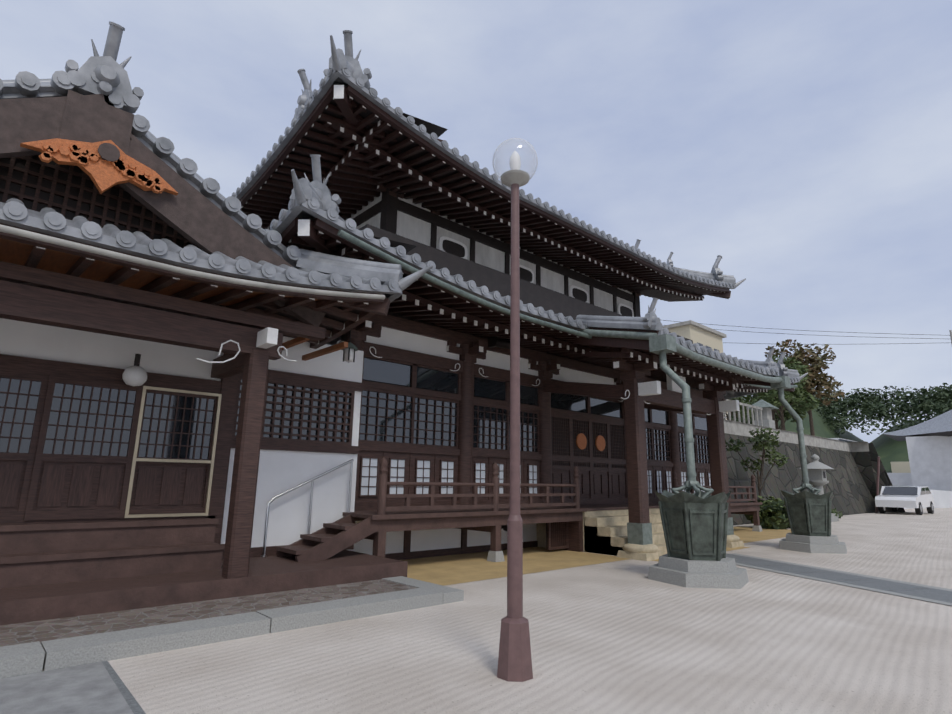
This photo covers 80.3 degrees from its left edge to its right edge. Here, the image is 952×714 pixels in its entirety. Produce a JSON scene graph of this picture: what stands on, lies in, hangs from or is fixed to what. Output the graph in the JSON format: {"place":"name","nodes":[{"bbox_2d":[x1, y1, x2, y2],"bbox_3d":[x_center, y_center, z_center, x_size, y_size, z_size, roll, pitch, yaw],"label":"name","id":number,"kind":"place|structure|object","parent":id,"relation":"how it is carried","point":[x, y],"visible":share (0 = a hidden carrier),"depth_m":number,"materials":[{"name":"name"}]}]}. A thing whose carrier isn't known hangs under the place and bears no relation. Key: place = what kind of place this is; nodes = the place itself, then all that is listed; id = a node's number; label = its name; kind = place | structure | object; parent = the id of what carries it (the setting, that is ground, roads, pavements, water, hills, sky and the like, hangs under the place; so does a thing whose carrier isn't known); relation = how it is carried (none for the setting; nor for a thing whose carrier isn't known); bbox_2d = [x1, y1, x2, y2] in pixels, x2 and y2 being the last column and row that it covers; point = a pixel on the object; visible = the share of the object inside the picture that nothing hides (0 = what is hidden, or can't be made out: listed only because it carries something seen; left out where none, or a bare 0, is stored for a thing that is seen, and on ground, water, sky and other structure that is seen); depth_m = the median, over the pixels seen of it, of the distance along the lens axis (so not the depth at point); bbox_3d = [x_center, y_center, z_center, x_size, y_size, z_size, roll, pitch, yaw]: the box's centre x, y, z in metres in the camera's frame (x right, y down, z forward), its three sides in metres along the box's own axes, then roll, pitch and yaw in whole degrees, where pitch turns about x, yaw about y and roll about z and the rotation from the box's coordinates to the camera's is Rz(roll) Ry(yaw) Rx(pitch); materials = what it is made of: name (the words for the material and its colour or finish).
{"place":"outdoors","nodes":[
{"label":"outdoors","id":0,"kind":"place"},
{"bbox_2d":[0,526,951,713],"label":"paving","id":1,"kind":"structure","parent":0,"point":[71,657],"depth_m":5.87,"materials":[{"name":"stone"}]},
{"bbox_2d":[0,0,951,442],"label":"sky","id":2,"kind":"structure","parent":0,"point":[803,145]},
{"bbox_2d":[42,508,951,713],"bbox_3d":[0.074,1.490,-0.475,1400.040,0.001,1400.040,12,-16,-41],"label":"ground","id":3,"kind":"structure","parent":0,"point":[628,636],"depth_m":5.30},
{"bbox_2d":[0,21,432,624],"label":"building","id":4,"kind":"structure","parent":3,"relation":"on","point":[180,389],"depth_m":7.41,"materials":[{"name":"wood"}]},
{"bbox_2d":[497,151,532,681],"bbox_3d":[0.355,0.272,5.142,0.292,4.795,0.292,12,-16,-41],"label":"lamp post","id":5,"kind":"object","parent":3,"relation":"on","point":[514,661],"visible":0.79,"depth_m":4.87,"materials":[{"name":"brown metal"}]},
{"bbox_2d":[492,138,537,180],"bbox_3d":[0.391,-1.972,5.634,0.455,0.400,0.455,12,-16,-41],"label":"lamp globe","id":6,"kind":"object","parent":5,"relation":"on","point":[507,155],"visible":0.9,"depth_m":5.55,"materials":[{"name":"glass"}]},
{"bbox_2d":[327,181,762,561],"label":"hall","id":7,"kind":"structure","parent":3,"relation":"on","point":[602,454],"depth_m":13.22,"materials":[{"name":"wood"}]},
{"bbox_2d":[229,30,807,399],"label":"hall roofs","id":8,"kind":"structure","parent":7,"relation":"on","point":[349,141],"depth_m":13.00,"materials":[{"name":"grey tile"}]},
{"bbox_2d":[649,334,808,483],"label":"downpipes","id":9,"kind":"object","parent":8,"relation":"attached to","point":[662,345],"visible":0.88,"depth_m":11.06,"materials":[{"name":"green metal"}]},
{"bbox_2d":[648,480,748,588],"bbox_3d":[3.696,2.912,9.525,1.583,1.620,1.573,12,-16,-41],"label":"cistern","id":10,"kind":"object","parent":3,"relation":"on","point":[695,524],"visible":1,"depth_m":9.12,"materials":[{"name":"metal"}]},
{"bbox_2d":[725,427,788,499],"bbox_3d":[11.558,4.804,22.980,2.404,3.930,2.314,12,-16,-41],"label":"tree by verandah","id":11,"kind":"object","parent":3,"relation":"on","point":[759,445],"visible":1,"depth_m":22.68,"materials":[{"name":"green plant"}]},
{"bbox_2d":[744,495,842,529],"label":"bushes","id":12,"kind":"object","parent":3,"relation":"on","point":[773,514],"visible":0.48,"depth_m":20.64,"materials":[{"name":"green plant"}]},
{"bbox_2d":[663,320,951,343],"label":"power lines","id":13,"kind":"object","parent":3,"relation":"on","point":[950,331],"visible":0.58,"depth_m":119.38,"materials":[{"name":"rubber"}]},
{"bbox_2d":[779,483,846,553],"bbox_3d":[8.424,4.023,14.254,1.583,1.620,1.573,12,-16,-41],"label":"cistern","id":14,"kind":"object","parent":3,"relation":"on","point":[809,514],"visible":1,"depth_m":13.86,"materials":[{"name":"metal"}]},
{"bbox_2d":[800,454,838,521],"bbox_3d":[15.896,6.034,26.180,1.447,3.033,1.253,12,-16,-41],"label":"stone lantern","id":15,"kind":"object","parent":3,"relation":"on","point":[816,468],"visible":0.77,"depth_m":26.04,"materials":[{"name":"stone"}]},
{"bbox_2d":[875,486,934,514],"bbox_3d":[26.465,8.789,34.792,5.017,1.647,2.042,12,-16,-41],"label":"car","id":16,"kind":"object","parent":3,"relation":"on","point":[917,498],"visible":1,"depth_m":33.81,"materials":[{"name":"paint"}]},
{"bbox_2d":[882,410,951,490],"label":"building","id":17,"kind":"structure","parent":3,"relation":"on","point":[929,445],"depth_m":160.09,"materials":[{"name":"paint"}]},
{"bbox_2d":[723,399,904,524],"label":"retaining wall","id":18,"kind":"structure","parent":0,"point":[857,476],"depth_m":30.72,"materials":[{"name":"stone"}]},
{"bbox_2d":[725,339,844,435],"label":"wall top trees","id":19,"kind":"object","parent":18,"relation":"on","point":[801,397],"visible":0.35,"depth_m":37.88,"materials":[{"name":"green plant"}]},
{"bbox_2d":[732,358,921,472],"bbox_3d":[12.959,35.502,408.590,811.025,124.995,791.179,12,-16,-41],"label":"hills","id":20,"kind":"structure","parent":0,"point":[889,450],"depth_m":382.23,"materials":[{"name":"green grass"}]},
{"bbox_2d":[663,320,951,508],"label":"background buildings","id":21,"kind":"structure","parent":20,"relation":"on","point":[708,337],"depth_m":80.47,"materials":[{"name":"paint"}]},
{"bbox_2d":[731,383,951,435],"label":"trees","id":22,"kind":"object","parent":20,"relation":"on","point":[937,403],"visible":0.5,"depth_m":400.05,"materials":[{"name":"green plant"}]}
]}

